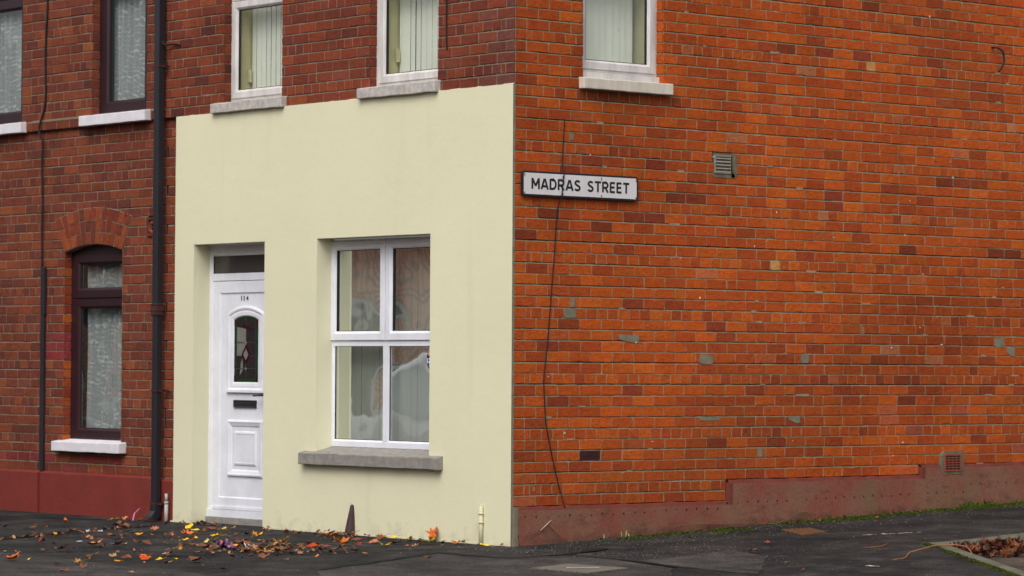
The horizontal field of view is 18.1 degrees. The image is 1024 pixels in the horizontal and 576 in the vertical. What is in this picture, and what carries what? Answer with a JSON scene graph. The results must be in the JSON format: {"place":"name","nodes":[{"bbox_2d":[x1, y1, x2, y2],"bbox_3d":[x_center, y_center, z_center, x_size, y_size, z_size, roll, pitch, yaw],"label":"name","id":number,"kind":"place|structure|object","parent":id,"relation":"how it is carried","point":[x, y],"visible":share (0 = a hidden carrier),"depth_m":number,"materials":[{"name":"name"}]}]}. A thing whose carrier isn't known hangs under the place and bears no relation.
{"place":"outdoors","nodes":[
{"label":"outdoors","id":0,"kind":"place"},
{"bbox_2d":[0,503,1023,575],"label":"pavement","id":1,"kind":"structure","parent":0,"point":[815,554],"depth_m":23.57,"materials":[{"name":"black asphalt"}]},
{"bbox_2d":[87,539,101,544],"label":"fallen leaf","id":2,"kind":"object","parent":1,"relation":"on","point":[94,543],"visible":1,"depth_m":23.73,"materials":[{"name":"orange plant"}]},
{"bbox_2d":[116,554,131,557],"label":"fallen leaf","id":3,"kind":"object","parent":1,"relation":"on","point":[127,556],"visible":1,"depth_m":22.32,"materials":[{"name":"brown plant"}]},
{"bbox_2d":[121,522,128,530],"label":"fallen leaf","id":4,"kind":"object","parent":1,"relation":"on","point":[125,525],"visible":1,"depth_m":25.76,"materials":[{"name":"brown plant"}]},
{"bbox_2d":[0,0,254,520],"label":"terrace house","id":5,"kind":"structure","parent":1,"relation":"on","point":[97,129],"depth_m":28.43,"materials":[{"name":"brick"}]},
{"bbox_2d":[0,0,26,134],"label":"window","id":6,"kind":"structure","parent":5,"relation":"in","point":[11,11],"depth_m":29.55,"materials":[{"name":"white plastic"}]},
{"bbox_2d":[39,267,46,470],"bbox_3d":[-4.187,0.719,28.738,0.030,1.815,0.065,2,-2,-40],"label":"cable conduit","id":7,"kind":"object","parent":5,"relation":"attached to","point":[42,363],"visible":1,"depth_m":28.73,"materials":[{"name":"black plastic"}]},
{"bbox_2d":[38,0,48,266],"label":"black cable","id":8,"kind":"object","parent":5,"relation":"attached to","point":[42,115],"visible":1,"depth_m":28.77,"materials":[{"name":"rubber"}]},
{"bbox_2d":[79,0,150,126],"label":"window","id":9,"kind":"structure","parent":5,"relation":"in","point":[123,23],"depth_m":28.10,"materials":[{"name":"clear plastic"}]},
{"bbox_2d":[147,218,152,235],"bbox_3d":[-3.062,-0.519,27.455,0.024,0.155,0.147,2,-2,-40],"label":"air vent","id":10,"kind":"object","parent":5,"relation":"attached to","point":[149,226],"visible":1,"depth_m":27.48,"materials":[{"name":"ceramic"}]},
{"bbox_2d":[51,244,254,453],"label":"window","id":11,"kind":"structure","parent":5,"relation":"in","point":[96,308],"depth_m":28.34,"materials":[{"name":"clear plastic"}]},
{"bbox_2d":[133,540,151,543],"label":"fallen leaf","id":12,"kind":"object","parent":1,"relation":"on","point":[147,541],"visible":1,"depth_m":23.91,"materials":[{"name":"brown plant"}]},
{"bbox_2d":[139,552,153,559],"bbox_3d":[-2.517,1.854,22.280,0.142,0.016,0.101,-11,20,-37],"label":"fallen leaf","id":13,"kind":"object","parent":1,"relation":"on","point":[144,557],"visible":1,"depth_m":22.27,"materials":[{"name":"orange plant"}]},
{"bbox_2d":[164,494,168,521],"bbox_3d":[-2.908,1.869,27.100,0.038,0.280,0.038,2,-2,-40],"label":"waste pipe","id":14,"kind":"object","parent":1,"relation":"on","point":[166,502],"visible":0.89,"depth_m":27.09,"materials":[{"name":"grey plastic"}]},
{"bbox_2d":[181,528,199,533],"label":"fallen leaf","id":15,"kind":"object","parent":1,"relation":"on","point":[187,532],"visible":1,"depth_m":25.05,"materials":[{"name":"orange plant"}]},
{"bbox_2d":[189,556,208,560],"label":"fallen leaf","id":16,"kind":"object","parent":1,"relation":"on","point":[193,558],"visible":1,"depth_m":21.98,"materials":[{"name":"brown plant"}]},
{"bbox_2d":[201,542,212,547],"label":"fallen leaf","id":17,"kind":"object","parent":1,"relation":"on","point":[203,545],"visible":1,"depth_m":23.09,"materials":[{"name":"brown plant"}]},
{"bbox_2d":[216,538,235,547],"bbox_3d":[-2.090,1.860,23.501,0.114,0.072,0.146,2,-2,-40],"label":"crumpled wrapper","id":18,"kind":"object","parent":1,"relation":"on","point":[223,544],"visible":0.98,"depth_m":23.49,"materials":[{"name":"purple plastic"}]},
{"bbox_2d":[251,531,262,537],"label":"fallen leaf","id":19,"kind":"object","parent":1,"relation":"on","point":[255,533],"visible":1,"depth_m":24.67,"materials":[{"name":"plant"}]},
{"bbox_2d":[258,553,270,558],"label":"fallen leaf","id":20,"kind":"object","parent":1,"relation":"on","point":[262,555],"visible":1,"depth_m":22.39,"materials":[{"name":"brown plant"}]},
{"bbox_2d":[272,535,289,541],"bbox_3d":[-1.697,1.861,23.913,0.136,0.049,0.204,-5,-5,-40],"label":"fallen leaf","id":21,"kind":"object","parent":1,"relation":"on","point":[286,538],"visible":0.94,"depth_m":23.92,"materials":[{"name":"orange plant"}]},
{"bbox_2d":[299,542,326,549],"bbox_3d":[-1.415,1.846,23.139,0.200,0.031,0.132,-14,8,-39],"label":"fallen leaf","id":22,"kind":"object","parent":1,"relation":"on","point":[314,544],"visible":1,"depth_m":23.14,"materials":[{"name":"orange plant"}]},
{"bbox_2d":[330,533,348,543],"bbox_3d":[-1.282,1.844,23.793,0.199,0.091,0.138,0,-2,22],"label":"fallen leaf","id":23,"kind":"object","parent":1,"relation":"on","point":[344,540],"visible":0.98,"depth_m":23.76,"materials":[{"name":"orange plant"}]},
{"bbox_2d":[2,517,678,569],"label":"pavement joints","id":24,"kind":"object","parent":1,"relation":"on","point":[597,549],"visible":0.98,"depth_m":22.65,"materials":[{"name":"grey concrete"}]},
{"bbox_2d":[375,534,384,538],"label":"fallen leaf","id":25,"kind":"object","parent":1,"relation":"on","point":[379,536],"visible":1,"depth_m":24.51,"materials":[{"name":"brown plant"}]},
{"bbox_2d":[0,550,767,575],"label":"pavement patches","id":26,"kind":"object","parent":1,"relation":"on","point":[435,564],"visible":0.98,"depth_m":21.72,"materials":[{"name":"grey asphalt"}]},
{"bbox_2d":[3,552,18,558],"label":"fallen leaf","id":27,"kind":"object","parent":26,"relation":"on","point":[16,555],"visible":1,"depth_m":22.20,"materials":[{"name":"orange plant"}]},
{"bbox_2d":[426,527,436,538],"bbox_3d":[-0.596,1.850,24.285,0.080,0.110,0.128,2,-2,-40],"label":"fallen leaf","id":28,"kind":"object","parent":1,"relation":"on","point":[432,532],"visible":0.92,"depth_m":24.31,"materials":[{"name":"orange plant"}]},
{"bbox_2d":[0,504,1006,565],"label":"leaf litter","id":29,"kind":"object","parent":1,"relation":"on","point":[214,545],"visible":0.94,"depth_m":23.82,"materials":[{"name":"brown plant"}]},
{"bbox_2d":[17,505,1023,575],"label":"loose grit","id":30,"kind":"object","parent":1,"relation":"on","point":[653,540],"visible":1,"depth_m":23.62,"materials":[{"name":"grey gravel"}]},
{"bbox_2d":[532,564,627,573],"bbox_3d":[0.445,1.905,21.566,0.585,0.074,0.500,-1,-2,40],"label":"access cover","id":31,"kind":"object","parent":1,"relation":"on","point":[581,568],"visible":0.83,"depth_m":21.53,"materials":[{"name":"metal"}]},
{"bbox_2d":[160,0,1023,546],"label":"corner house","id":32,"kind":"structure","parent":1,"relation":"on","point":[814,306],"depth_m":25.41,"materials":[{"name":"brick"}]},
{"bbox_2d":[142,0,169,519],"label":"downpipe","id":33,"kind":"object","parent":32,"relation":"attached to","point":[157,304],"visible":1,"depth_m":27.22,"materials":[{"name":"black plastic"}]},
{"bbox_2d":[162,41,180,45],"bbox_3d":[-2.878,-2.063,27.207,0.222,0.055,0.028,-1,-2,38],"label":"wire stub","id":34,"kind":"object","parent":32,"relation":"attached to","point":[164,44],"visible":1,"depth_m":27.20,"materials":[{"name":"black rubber"}]},
{"bbox_2d":[205,243,264,526],"bbox_3d":[-2.166,0.930,26.603,0.219,2.583,1.144,2,-2,-40],"label":"door","id":35,"kind":"structure","parent":32,"relation":"in","point":[236,320],"depth_m":26.69,"materials":[{"name":"white plastic"}]},
{"bbox_2d":[210,0,286,113],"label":"window","id":36,"kind":"structure","parent":32,"relation":"in","point":[256,55],"depth_m":26.63,"materials":[{"name":"white plastic"}]},
{"bbox_2d":[345,503,354,534],"bbox_3d":[-1.275,1.811,25.133,0.062,0.270,0.092,2,-2,-40],"label":"pipe guard","id":37,"kind":"object","parent":32,"relation":"attached to","point":[350,526],"visible":0.94,"depth_m":25.11,"materials":[{"name":"paint"}]},
{"bbox_2d":[298,236,442,469],"bbox_3d":[-1.027,0.500,25.041,0.270,1.781,1.773,2,-2,-40],"label":"window","id":38,"kind":"structure","parent":32,"relation":"in","point":[380,288],"depth_m":25.14,"materials":[{"name":"white plastic"}]},
{"bbox_2d":[426,350,429,369],"bbox_3d":[-0.603,0.549,24.684,0.002,0.186,0.176,2,-2,-40],"label":"window sticker","id":39,"kind":"object","parent":38,"relation":"attached to","point":[428,359],"depth_m":24.73,"materials":[{"name":"white paper"}]},
{"bbox_2d":[357,0,440,98],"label":"window","id":40,"kind":"structure","parent":32,"relation":"in","point":[407,30],"depth_m":25.09,"materials":[{"name":"white plastic"}]},
{"bbox_2d":[446,0,447,50],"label":"thin cable","id":41,"kind":"object","parent":32,"relation":"attached to","point":[446,26],"visible":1,"depth_m":24.38,"materials":[{"name":"black rubber"}]},
{"bbox_2d":[478,504,483,544],"bbox_3d":[-0.231,1.776,23.903,0.041,0.342,0.041,2,-2,-40],"label":"stub pipe","id":42,"kind":"object","parent":32,"relation":"attached to","point":[480,514],"visible":0.91,"depth_m":23.89,"materials":[{"name":"beige plastic"}]},
{"bbox_2d":[543,117,564,507],"bbox_3d":[0.319,0.176,23.954,0.200,2.917,0.058,2,-2,-40],"label":"wall cable","id":43,"kind":"object","parent":32,"relation":"attached to","point":[550,311],"depth_m":23.95,"materials":[{"name":"black rubber"}]},
{"bbox_2d":[521,170,637,200],"bbox_3d":[0.513,-0.763,24.123,1.154,0.188,0.018,2,-2,-40],"label":"street sign","id":44,"kind":"object","parent":32,"relation":"attached to","point":[580,186],"visible":1,"depth_m":24.11,"materials":[{"name":"white metal"}]},
{"bbox_2d":[578,0,672,95],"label":"window","id":45,"kind":"structure","parent":32,"relation":"in","point":[623,60],"depth_m":24.66,"materials":[{"name":"white plastic"}]},
{"bbox_2d":[712,152,736,178],"bbox_3d":[1.649,-0.956,25.119,0.278,0.200,0.040,2,-2,-40],"label":"air vent","id":46,"kind":"object","parent":32,"relation":"attached to","point":[725,165],"visible":1,"depth_m":25.11,"materials":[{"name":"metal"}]},
{"bbox_2d":[939,450,963,474],"bbox_3d":[3.643,1.446,26.704,0.280,0.197,0.048,2,-2,-40],"label":"air vent","id":47,"kind":"object","parent":32,"relation":"attached to","point":[951,462],"visible":1,"depth_m":26.68,"materials":[{"name":"ceramic"}]},
{"bbox_2d":[991,46,1004,71],"bbox_3d":[4.078,-1.921,27.092,0.133,0.224,0.064,0,-1,16],"label":"bent hook","id":48,"kind":"object","parent":32,"relation":"attached to","point":[1002,51],"visible":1,"depth_m":27.09,"materials":[{"name":"black metal"}]},
{"bbox_2d":[658,512,816,534],"bbox_3d":[1.744,1.826,25.039,1.824,0.137,0.084,2,-2,-42],"label":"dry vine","id":49,"kind":"object","parent":1,"relation":"on","point":[738,523],"visible":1,"depth_m":25.09,"materials":[{"name":"plant"}]},
{"bbox_2d":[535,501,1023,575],"bbox_3d":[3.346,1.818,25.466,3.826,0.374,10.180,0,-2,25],"label":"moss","id":50,"kind":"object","parent":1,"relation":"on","point":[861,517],"visible":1,"depth_m":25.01,"materials":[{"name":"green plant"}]},
{"bbox_2d":[782,527,825,534],"bbox_3d":[2.250,1.869,24.558,0.257,0.065,0.519,1,-1,-14],"label":"utility cover","id":51,"kind":"object","parent":1,"relation":"on","point":[805,531],"visible":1,"depth_m":24.52,"materials":[{"name":"metal"}]},
{"bbox_2d":[603,499,1022,537],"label":"grass","id":52,"kind":"structure","parent":1,"relation":"on","point":[980,502],"depth_m":26.75,"materials":[{"name":"green plant"}]},
{"bbox_2d":[864,543,888,547],"bbox_3d":[2.657,1.857,23.225,0.078,0.024,0.308,-1,-2,41],"label":"dry twig","id":53,"kind":"object","parent":1,"relation":"on","point":[876,546],"visible":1,"depth_m":23.14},
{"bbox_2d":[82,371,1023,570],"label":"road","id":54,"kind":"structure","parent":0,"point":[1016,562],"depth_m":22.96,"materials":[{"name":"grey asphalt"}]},
{"bbox_2d":[929,542,1023,575],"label":"edging strip","id":55,"kind":"object","parent":54,"relation":"on","point":[989,561],"visible":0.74,"depth_m":22.09,"materials":[{"name":"concrete"}]},
{"bbox_2d":[893,544,971,559],"bbox_3d":[3.018,1.872,22.495,0.500,0.118,0.962,0,-2,21],"label":"dry twig","id":56,"kind":"object","parent":55,"relation":"on","point":[933,546],"visible":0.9,"depth_m":22.85,"materials":[{"name":"brown wood"}]},
{"bbox_2d":[941,533,1023,546],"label":"kerb","id":57,"kind":"structure","parent":54,"relation":"on","point":[991,538],"depth_m":23.74,"materials":[{"name":"concrete"}]},
{"bbox_2d":[949,534,1023,557],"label":"leaf drift","id":58,"kind":"object","parent":54,"relation":"on","point":[1010,548],"visible":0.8,"depth_m":23.35,"materials":[{"name":"brown plant"}]}
]}

